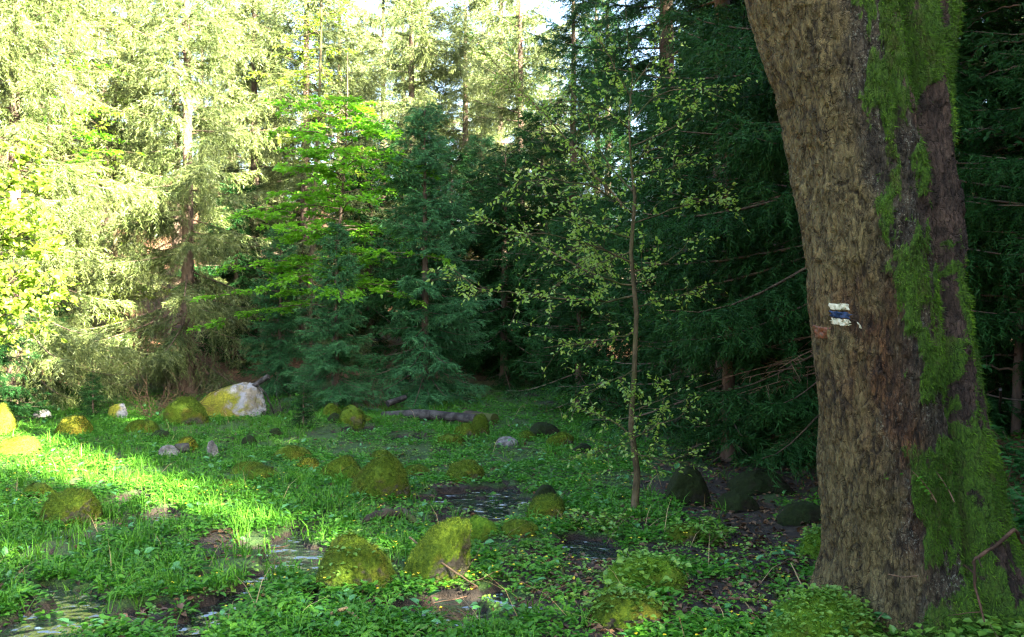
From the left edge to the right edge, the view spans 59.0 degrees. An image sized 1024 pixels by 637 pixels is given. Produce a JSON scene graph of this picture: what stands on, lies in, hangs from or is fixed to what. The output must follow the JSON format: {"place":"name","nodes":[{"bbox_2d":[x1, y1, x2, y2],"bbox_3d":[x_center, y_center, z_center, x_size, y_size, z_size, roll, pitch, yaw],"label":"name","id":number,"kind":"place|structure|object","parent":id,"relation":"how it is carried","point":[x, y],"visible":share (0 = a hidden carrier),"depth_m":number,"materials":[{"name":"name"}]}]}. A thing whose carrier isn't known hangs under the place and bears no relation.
{"place":"outdoors","nodes":[
{"label":"outdoors","id":0,"kind":"place"},
{"bbox_2d":[0,428,712,636],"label":"water","id":1,"kind":"structure","parent":0,"point":[296,548],"depth_m":4.96,"materials":[{"name":"black liquid"}]},
{"bbox_2d":[24,0,982,222],"label":"sky","id":2,"kind":"structure","parent":0,"point":[369,5],"materials":[{"name":"white"}]},
{"bbox_2d":[0,155,1023,636],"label":"ground","id":3,"kind":"structure","parent":0,"point":[256,537],"depth_m":6.87,"materials":[{"name":"plant"}]},
{"bbox_2d":[0,402,17,434],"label":"mossy rock","id":4,"kind":"object","parent":3,"relation":"on","point":[7,417],"visible":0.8,"depth_m":11.34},
{"bbox_2d":[0,435,41,456],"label":"mossy rock","id":5,"kind":"object","parent":3,"relation":"on","point":[24,443],"visible":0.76,"depth_m":9.70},
{"bbox_2d":[0,294,56,422],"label":"spruce tree","id":6,"kind":"object","parent":3,"relation":"on","point":[21,408],"visible":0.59,"depth_m":12.57,"materials":[{"name":"green plant"}]},
{"bbox_2d":[23,482,54,498],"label":"mossy rock","id":7,"kind":"object","parent":3,"relation":"on","point":[41,487],"visible":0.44,"depth_m":7.29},
{"bbox_2d":[0,133,82,354],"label":"leafy shrub","id":8,"kind":"object","parent":3,"relation":"on","point":[14,215],"visible":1,"depth_m":8.18,"materials":[{"name":"green plant"}]},
{"bbox_2d":[0,0,87,233],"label":"spruce tree","id":9,"kind":"object","parent":3,"relation":"on","point":[39,105],"depth_m":26.32,"materials":[{"name":"green plant"}]},
{"bbox_2d":[3,285,101,402],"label":"spruce tree","id":10,"kind":"object","parent":3,"relation":"on","point":[67,392],"visible":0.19,"depth_m":14.94,"materials":[{"name":"green plant"}]},
{"bbox_2d":[37,486,104,525],"bbox_3d":[-3.193,1.462,6.557,0.486,0.506,0.344,0,0,0],"label":"mossy rock","id":11,"kind":"object","parent":3,"relation":"on","point":[68,503],"visible":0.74,"depth_m":6.45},
{"bbox_2d":[0,3,146,382],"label":"beech tree","id":12,"kind":"object","parent":3,"relation":"on","point":[90,136],"visible":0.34,"depth_m":16.38,"materials":[{"name":"green plant"}]},
{"bbox_2d":[54,414,92,435],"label":"mossy rock","id":13,"kind":"object","parent":3,"relation":"on","point":[76,424],"visible":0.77,"depth_m":11.46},
{"bbox_2d":[0,0,157,411],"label":"spruce tree","id":14,"kind":"object","parent":3,"relation":"on","point":[15,44],"visible":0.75,"depth_m":14.29,"materials":[{"name":"green plant"}]},
{"bbox_2d":[0,0,170,359],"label":"spruce tree","id":15,"kind":"object","parent":3,"relation":"on","point":[96,285],"visible":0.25,"depth_m":18.17,"materials":[{"name":"green plant"}]},
{"bbox_2d":[77,373,107,418],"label":"spruce tree","id":16,"kind":"object","parent":3,"relation":"on","point":[89,394],"visible":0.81,"depth_m":13.28,"materials":[{"name":"green plant"}]},
{"bbox_2d":[4,0,194,328],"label":"spruce tree","id":17,"kind":"object","parent":3,"relation":"on","point":[130,252],"visible":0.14,"depth_m":21.93,"materials":[{"name":"green plant"}]},
{"bbox_2d":[41,2,176,378],"bbox_3d":[-7.832,-2.798,17.858,2.719,8.204,2.333,0,0,34],"label":"spruce tree","id":18,"kind":"object","parent":3,"relation":"on","point":[115,254],"visible":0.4,"depth_m":17.89,"materials":[{"name":"green plant"}]},
{"bbox_2d":[107,403,127,417],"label":"boulder","id":19,"kind":"object","parent":3,"relation":"on","point":[116,408],"visible":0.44,"depth_m":13.27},
{"bbox_2d":[81,0,162,235],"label":"spruce tree","id":20,"kind":"object","parent":3,"relation":"on","point":[133,68],"depth_m":34.01,"materials":[{"name":"green plant"}]},
{"bbox_2d":[124,419,159,432],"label":"mossy rock","id":21,"kind":"object","parent":3,"relation":"on","point":[147,424],"visible":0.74,"depth_m":11.55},
{"bbox_2d":[110,3,226,293],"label":"spruce tree","id":22,"kind":"object","parent":3,"relation":"on","point":[194,199],"visible":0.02,"depth_m":27.74,"materials":[{"name":"green plant"}]},
{"bbox_2d":[112,358,233,419],"bbox_3d":[-4.825,1.076,13.448,2.053,0.980,1.574,0,0,28],"label":"twiggy bush","id":23,"kind":"object","parent":3,"relation":"on","point":[165,404],"visible":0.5,"depth_m":13.36,"materials":[{"name":"plant"}]},
{"bbox_2d":[61,0,294,401],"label":"spruce tree","id":24,"kind":"object","parent":3,"relation":"on","point":[180,362],"visible":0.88,"depth_m":16.86,"materials":[{"name":"green plant"}]},
{"bbox_2d":[162,396,211,425],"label":"mossy rock","id":25,"kind":"object","parent":3,"relation":"on","point":[181,409],"visible":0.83,"depth_m":12.40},
{"bbox_2d":[170,2,222,227],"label":"spruce tree","id":26,"kind":"object","parent":3,"relation":"on","point":[195,188],"visible":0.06,"depth_m":40.61,"materials":[{"name":"green plant"}]},
{"bbox_2d":[160,0,294,283],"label":"spruce tree","id":27,"kind":"object","parent":3,"relation":"on","point":[261,92],"visible":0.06,"depth_m":26.18,"materials":[{"name":"green plant"}]},
{"bbox_2d":[200,382,266,418],"bbox_3d":[-4.211,1.428,13.354,1.160,0.972,0.672,0,0,0],"label":"boulder","id":28,"kind":"object","parent":3,"relation":"on","point":[238,399],"visible":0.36,"depth_m":13.19,"materials":[{"name":"stone"}]},
{"bbox_2d":[170,176,298,377],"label":"spruce tree","id":29,"kind":"object","parent":3,"relation":"on","point":[245,282],"visible":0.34,"depth_m":19.57,"materials":[{"name":"green plant"}]},
{"bbox_2d":[229,461,263,473],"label":"mossy rock","id":30,"kind":"object","parent":3,"relation":"on","point":[252,464],"visible":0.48,"depth_m":8.50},
{"bbox_2d":[201,1,296,245],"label":"spruce tree","id":31,"kind":"object","parent":3,"relation":"on","point":[268,11],"visible":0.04,"depth_m":34.18,"materials":[{"name":"green plant"}]},
{"bbox_2d":[168,0,347,348],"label":"spruce tree","id":32,"kind":"object","parent":3,"relation":"on","point":[252,85],"visible":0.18,"depth_m":21.31,"materials":[{"name":"green plant"}]},
{"bbox_2d":[246,464,281,482],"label":"mossy rock","id":33,"kind":"object","parent":3,"relation":"on","point":[257,470],"visible":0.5,"depth_m":7.98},
{"bbox_2d":[238,227,328,398],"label":"spruce tree","id":34,"kind":"object","parent":3,"relation":"on","point":[278,358],"visible":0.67,"depth_m":16.64,"materials":[{"name":"green plant"}]},
{"bbox_2d":[271,445,313,460],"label":"mossy rock","id":35,"kind":"object","parent":3,"relation":"on","point":[291,452],"visible":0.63,"depth_m":9.48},
{"bbox_2d":[284,384,319,428],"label":"spruce tree","id":36,"kind":"object","parent":3,"relation":"on","point":[300,405],"visible":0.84,"depth_m":11.99,"materials":[{"name":"green plant"}]},
{"bbox_2d":[211,0,407,369],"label":"spruce tree","id":37,"kind":"object","parent":3,"relation":"on","point":[287,181],"visible":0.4,"depth_m":20.19,"materials":[{"name":"green plant"}]},
{"bbox_2d":[186,52,453,402],"bbox_3d":[-2.937,-1.483,15.403,4.376,6.034,3.590,0,0,25],"label":"beech tree","id":38,"kind":"object","parent":3,"relation":"on","point":[320,195],"visible":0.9,"depth_m":14.99,"materials":[{"name":"green plant"}]},
{"bbox_2d":[245,0,399,378],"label":"beech tree","id":39,"kind":"object","parent":3,"relation":"on","point":[316,115],"visible":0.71,"depth_m":18.64,"materials":[{"name":"green plant"}]},
{"bbox_2d":[290,0,377,260],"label":"spruce tree","id":40,"kind":"object","parent":3,"relation":"on","point":[348,19],"visible":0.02,"depth_m":34.12,"materials":[{"name":"green plant"}]},
{"bbox_2d":[284,220,387,413],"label":"spruce tree","id":41,"kind":"object","parent":3,"relation":"on","point":[332,354],"visible":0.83,"depth_m":14.32,"materials":[{"name":"green plant"}]},
{"bbox_2d":[317,454,361,480],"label":"mossy rock","id":42,"kind":"object","parent":3,"relation":"on","point":[337,463],"visible":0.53,"depth_m":8.13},
{"bbox_2d":[338,404,365,428],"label":"mossy rock","id":43,"kind":"object","parent":3,"relation":"on","point":[355,415],"visible":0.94,"depth_m":12.41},
{"bbox_2d":[315,531,397,593],"bbox_3d":[-0.843,1.459,4.959,0.494,0.599,0.388,0,0,0],"label":"mossy rock","id":44,"kind":"object","parent":3,"relation":"on","point":[371,566],"visible":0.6,"depth_m":4.86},
{"bbox_2d":[290,117,436,368],"bbox_3d":[-3.282,-1.519,20.989,3.689,6.266,4.372,0,0,-40],"label":"spruce tree","id":45,"kind":"object","parent":3,"relation":"on","point":[370,313],"visible":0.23,"depth_m":20.59,"materials":[{"name":"green plant"}]},
{"bbox_2d":[348,453,410,500],"bbox_3d":[-1.072,1.421,7.398,0.528,0.662,0.457,0,0,0],"label":"mossy rock","id":46,"kind":"object","parent":3,"relation":"on","point":[384,474],"visible":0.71,"depth_m":7.28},
{"bbox_2d":[319,0,449,293],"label":"spruce tree","id":47,"kind":"object","parent":3,"relation":"on","point":[378,41],"visible":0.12,"depth_m":27.61,"materials":[{"name":"green plant"}]},
{"bbox_2d":[353,507,419,525],"bbox_3d":[-0.881,1.419,6.436,0.503,0.142,0.256,0,0,0],"label":"dead root","id":48,"kind":"object","parent":3,"relation":"on","point":[392,512],"visible":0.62,"depth_m":6.43,"materials":[{"name":"brown wood"}]},
{"bbox_2d":[318,0,477,344],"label":"spruce tree","id":49,"kind":"object","parent":3,"relation":"on","point":[418,58],"visible":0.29,"depth_m":22.73,"materials":[{"name":"green plant"}]},
{"bbox_2d":[0,386,799,636],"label":"broadleaf plants","id":50,"kind":"object","parent":3,"relation":"on","point":[415,600],"visible":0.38,"depth_m":6.43,"materials":[{"name":"green plant"}]},
{"bbox_2d":[0,459,801,634],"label":"flowers","id":51,"kind":"object","parent":3,"relation":"on","point":[478,555],"visible":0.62,"depth_m":5.38,"materials":[{"name":"plant"}]},
{"bbox_2d":[345,100,500,409],"bbox_3d":[-1.563,-0.674,15.398,2.793,6.062,2.852,0,0,-34],"label":"spruce tree","id":52,"kind":"object","parent":3,"relation":"on","point":[429,329],"visible":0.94,"depth_m":15.23,"materials":[{"name":"green plant"}]},
{"bbox_2d":[386,0,468,238],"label":"spruce tree","id":53,"kind":"object","parent":3,"relation":"on","point":[431,62],"visible":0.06,"depth_m":32.85,"materials":[{"name":"green plant"}]},
{"bbox_2d":[381,409,476,422],"bbox_3d":[-1.205,1.386,12.946,1.706,0.168,0.149,0,0,33],"label":"fallen log","id":54,"kind":"object","parent":3,"relation":"on","point":[444,415],"visible":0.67,"depth_m":12.81,"materials":[{"name":"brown wood"}]},
{"bbox_2d":[400,516,472,584],"bbox_3d":[-0.428,1.425,5.104,0.430,0.656,0.347,0,0,0],"label":"mossy rock","id":55,"kind":"object","parent":3,"relation":"on","point":[448,542],"visible":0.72,"depth_m":5.00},
{"bbox_2d":[362,146,525,376],"bbox_3d":[-1.283,-0.915,19.499,3.858,5.529,3.254,0,0,-22],"label":"spruce tree","id":56,"kind":"object","parent":3,"relation":"on","point":[451,161],"visible":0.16,"depth_m":19.21,"materials":[{"name":"green plant"}]},
{"bbox_2d":[435,433,464,445],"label":"mossy rock","id":57,"kind":"object","parent":3,"relation":"on","point":[448,436],"visible":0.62,"depth_m":10.40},
{"bbox_2d":[386,0,535,338],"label":"spruce tree","id":58,"kind":"object","parent":3,"relation":"on","point":[459,140],"visible":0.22,"depth_m":23.02,"materials":[{"name":"green plant"}]},
{"bbox_2d":[443,459,485,480],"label":"mossy rock","id":59,"kind":"object","parent":3,"relation":"on","point":[474,468],"visible":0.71,"depth_m":8.19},
{"bbox_2d":[453,422,479,438],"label":"mossy rock","id":60,"kind":"object","parent":3,"relation":"on","point":[462,428],"visible":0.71,"depth_m":10.94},
{"bbox_2d":[432,134,527,367],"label":"spruce tree","id":61,"kind":"object","parent":3,"relation":"on","point":[488,142],"visible":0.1,"depth_m":20.33,"materials":[{"name":"green plant"}]},
{"bbox_2d":[471,413,489,435],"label":"mossy rock","id":62,"kind":"object","parent":3,"relation":"on","point":[479,421],"visible":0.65,"depth_m":11.36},
{"bbox_2d":[469,514,499,543],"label":"mossy rock","id":63,"kind":"object","parent":3,"relation":"on","point":[482,527],"visible":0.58,"depth_m":5.98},
{"bbox_2d":[440,0,544,223],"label":"spruce tree","id":64,"kind":"object","parent":3,"relation":"on","point":[500,13],"visible":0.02,"depth_m":26.24,"materials":[{"name":"green plant"}]},
{"bbox_2d":[434,142,574,399],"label":"spruce tree","id":65,"kind":"object","parent":3,"relation":"on","point":[503,329],"visible":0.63,"depth_m":17.67,"materials":[{"name":"green plant"}]},
{"bbox_2d":[0,388,1018,635],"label":"dry grass","id":66,"kind":"structure","parent":3,"relation":"on","point":[438,524],"depth_m":5.38,"materials":[{"name":"plant"}]},
{"bbox_2d":[0,393,1021,636],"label":"grass","id":67,"kind":"structure","parent":3,"relation":"on","point":[142,500],"depth_m":6.74,"materials":[{"name":"plant"}]},
{"bbox_2d":[0,371,1023,636],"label":"ground cover","id":68,"kind":"object","parent":3,"relation":"on","point":[596,528],"visible":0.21,"depth_m":6.09,"materials":[{"name":"green plant"}]},
{"bbox_2d":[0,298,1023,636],"bbox_3d":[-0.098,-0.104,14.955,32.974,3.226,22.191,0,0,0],"label":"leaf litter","id":69,"kind":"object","parent":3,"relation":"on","point":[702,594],"visible":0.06,"depth_m":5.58,"materials":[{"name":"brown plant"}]},
{"bbox_2d":[4,411,1023,636],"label":"twig litter","id":70,"kind":"object","parent":3,"relation":"on","point":[514,546],"visible":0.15,"depth_m":5.57,"materials":[{"name":"wood"}]},
{"bbox_2d":[475,0,559,282],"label":"spruce tree","id":71,"kind":"object","parent":3,"relation":"on","point":[516,10],"visible":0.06,"depth_m":32.06,"materials":[{"name":"green plant"}]},
{"bbox_2d":[501,517,538,538],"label":"mossy rock","id":72,"kind":"object","parent":3,"relation":"on","point":[524,529],"visible":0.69,"depth_m":5.98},
{"bbox_2d":[431,0,610,374],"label":"spruce tree","id":73,"kind":"object","parent":3,"relation":"on","point":[502,22],"visible":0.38,"depth_m":20.80,"materials":[{"name":"green plant"}]},
{"bbox_2d":[466,108,605,381],"bbox_3d":[0.672,-1.225,19.512,3.906,6.635,4.630,0,0,-44],"label":"spruce tree","id":74,"kind":"object","parent":3,"relation":"on","point":[527,116],"visible":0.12,"depth_m":19.27,"materials":[{"name":"green plant"}]},
{"bbox_2d":[530,421,559,437],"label":"stone","id":75,"kind":"object","parent":3,"relation":"on","point":[541,428],"visible":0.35,"depth_m":11.16,"materials":[{"name":"stone"}]},
{"bbox_2d":[526,492,567,520],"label":"mossy rock","id":76,"kind":"object","parent":3,"relation":"on","point":[548,503],"visible":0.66,"depth_m":6.61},
{"bbox_2d":[485,0,631,387],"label":"spruce tree","id":77,"kind":"object","parent":3,"relation":"on","point":[569,38],"visible":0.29,"depth_m":17.76,"materials":[{"name":"green plant"}]},
{"bbox_2d":[546,431,574,446],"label":"mossy rock","id":78,"kind":"object","parent":3,"relation":"on","point":[562,437],"visible":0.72,"depth_m":10.35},
{"bbox_2d":[497,206,661,414],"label":"spruce tree","id":79,"kind":"object","parent":3,"relation":"on","point":[580,311],"visible":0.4,"depth_m":13.84,"materials":[{"name":"green plant"}]},
{"bbox_2d":[421,1,758,512],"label":"sapling tree","id":80,"kind":"object","parent":3,"relation":"on","point":[635,453],"visible":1,"depth_m":6.82,"materials":[{"name":"green plant"}]},
{"bbox_2d":[554,0,637,290],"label":"spruce tree","id":81,"kind":"object","parent":3,"relation":"on","point":[576,35],"visible":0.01,"depth_m":32.61,"materials":[{"name":"green plant"}]},
{"bbox_2d":[563,508,631,545],"bbox_3d":[0.637,1.399,6.183,0.446,0.185,0.549,0,0,-34],"label":"leafy plant","id":82,"kind":"object","parent":3,"relation":"on","point":[601,517],"visible":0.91,"depth_m":6.22,"materials":[{"name":"green plant"}]},
{"bbox_2d":[558,0,650,327],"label":"spruce tree","id":83,"kind":"object","parent":3,"relation":"on","point":[609,142],"visible":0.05,"depth_m":27.83,"materials":[{"name":"green plant"}]},
{"bbox_2d":[588,589,669,630],"bbox_3d":[0.568,1.479,4.445,0.437,0.306,0.329,0,0,0],"label":"mossy rock","id":84,"kind":"object","parent":3,"relation":"on","point":[617,614],"visible":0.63,"depth_m":4.35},
{"bbox_2d":[499,0,789,412],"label":"spruce tree","id":85,"kind":"object","parent":3,"relation":"on","point":[640,6],"visible":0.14,"depth_m":14.34,"materials":[{"name":"green plant"}]},
{"bbox_2d":[603,555,686,594],"bbox_3d":[0.718,1.471,4.949,0.487,0.395,0.356,0,0,0],"label":"mossy rock","id":86,"kind":"object","parent":3,"relation":"on","point":[676,574],"visible":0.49,"depth_m":4.85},
{"bbox_2d":[542,73,753,423],"bbox_3d":[2.312,-0.560,12.601,3.858,5.529,3.255,0,0,-12],"label":"spruce tree","id":87,"kind":"object","parent":3,"relation":"on","point":[617,346],"visible":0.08,"depth_m":12.49,"materials":[{"name":"green plant"}]},
{"bbox_2d":[316,517,1023,636],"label":"mound herbs","id":88,"kind":"object","parent":3,"relation":"on","point":[1014,629],"visible":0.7,"depth_m":4.15,"materials":[{"name":"green plant"}]},
{"bbox_2d":[544,0,813,450],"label":"spruce tree","id":89,"kind":"object","parent":3,"relation":"on","point":[648,204],"visible":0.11,"depth_m":11.69,"materials":[{"name":"green plant"}]},
{"bbox_2d":[662,523,699,543],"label":"mossy rock","id":90,"kind":"object","parent":3,"relation":"on","point":[676,534],"visible":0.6,"depth_m":5.95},
{"bbox_2d":[663,465,711,506],"bbox_3d":[1.397,1.457,7.236,0.416,0.577,0.304,0,0,0],"label":"stone","id":91,"kind":"object","parent":3,"relation":"on","point":[681,486],"visible":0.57,"depth_m":7.13,"materials":[{"name":"stone"}]},
{"bbox_2d":[574,52,818,468],"bbox_3d":[2.238,-0.276,9.399,3.344,4.792,2.820,0,0,-19],"label":"spruce tree","id":92,"kind":"object","parent":3,"relation":"on","point":[730,454],"visible":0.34,"depth_m":9.14,"materials":[{"name":"green plant"}]},
{"bbox_2d":[692,515,738,546],"bbox_3d":[1.279,1.416,5.981,0.407,0.178,0.435,0,0,0],"label":"leafy plant","id":93,"kind":"object","parent":3,"relation":"on","point":[715,536],"visible":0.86,"depth_m":5.91,"materials":[{"name":"green plant"}]},
{"bbox_2d":[715,490,759,512],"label":"stone","id":94,"kind":"object","parent":3,"relation":"on","point":[736,501],"visible":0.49,"depth_m":6.96,"materials":[{"name":"stone"}]},
{"bbox_2d":[725,469,794,495],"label":"stone","id":95,"kind":"object","parent":3,"relation":"on","point":[750,483],"visible":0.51,"depth_m":7.63,"materials":[{"name":"stone"}]},
{"bbox_2d":[775,501,820,526],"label":"stone","id":96,"kind":"object","parent":3,"relation":"on","point":[796,514],"visible":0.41,"depth_m":6.37,"materials":[{"name":"stone"}]},
{"bbox_2d":[578,0,1023,489],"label":"spruce tree","id":97,"kind":"object","parent":3,"relation":"on","point":[764,133],"visible":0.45,"depth_m":8.08,"materials":[{"name":"green plant"}]},
{"bbox_2d":[798,529,820,559],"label":"mossy rock","id":98,"kind":"object","parent":3,"relation":"on","point":[812,552],"visible":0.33,"depth_m":5.51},
{"bbox_2d":[761,588,874,636],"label":"mossy rock","id":99,"kind":"object","parent":3,"relation":"on","point":[809,628],"visible":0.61,"depth_m":4.04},
{"bbox_2d":[774,609,891,634],"bbox_3d":[1.472,1.411,4.117,0.552,0.181,0.385,0,0,10],"label":"leafy plant","id":100,"kind":"object","parent":3,"relation":"on","point":[877,614],"visible":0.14,"depth_m":4.10,"materials":[{"name":"green plant"}]},
{"bbox_2d":[650,0,1023,460],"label":"spruce tree","id":101,"kind":"object","parent":3,"relation":"on","point":[990,304],"visible":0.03,"depth_m":9.11,"materials":[{"name":"green plant"}]},
{"bbox_2d":[744,0,1023,636],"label":"maple tree","id":102,"kind":"object","parent":3,"relation":"on","point":[864,91],"visible":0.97,"depth_m":4.21,"materials":[{"name":"brown plant"}]},
{"bbox_2d":[948,528,1023,621],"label":"fallen twig","id":103,"kind":"object","parent":3,"relation":"on","point":[998,543],"visible":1,"depth_m":4.06,"materials":[{"name":"wood"}]},
{"bbox_2d":[952,0,1023,433],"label":"spruce tree","id":104,"kind":"object","parent":3,"relation":"on","point":[972,78],"visible":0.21,"depth_m":8.27,"materials":[{"name":"green plant"}]},
{"bbox_2d":[954,0,1023,440],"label":"spruce tree","id":105,"kind":"object","parent":3,"relation":"on","point":[971,52],"visible":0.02,"depth_m":8.70,"materials":[{"name":"green plant"}]},
{"bbox_2d":[955,0,1023,436],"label":"spruce tree","id":106,"kind":"object","parent":3,"relation":"on","point":[1016,421],"visible":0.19,"depth_m":7.93,"materials":[{"name":"green plant"}]},
{"bbox_2d":[957,2,1023,384],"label":"spruce tree","id":107,"kind":"object","parent":3,"relation":"on","point":[1007,172],"visible":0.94,"depth_m":6.87,"materials":[{"name":"green plant"}]},
{"bbox_2d":[989,425,1023,487],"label":"leafy plant","id":108,"kind":"object","parent":3,"relation":"on","point":[1017,468],"visible":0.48,"depth_m":6.17,"materials":[{"name":"green plant"}]},
{"bbox_2d":[989,422,1023,475],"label":"leafy plant","id":109,"kind":"object","parent":3,"relation":"on","point":[1005,448],"visible":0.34,"depth_m":6.50,"materials":[{"name":"green plant"}]},
{"bbox_2d":[1006,484,1023,546],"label":"leafy plant","id":110,"kind":"object","parent":3,"relation":"on","point":[1015,494],"visible":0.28,"depth_m":5.37,"materials":[{"name":"green plant"}]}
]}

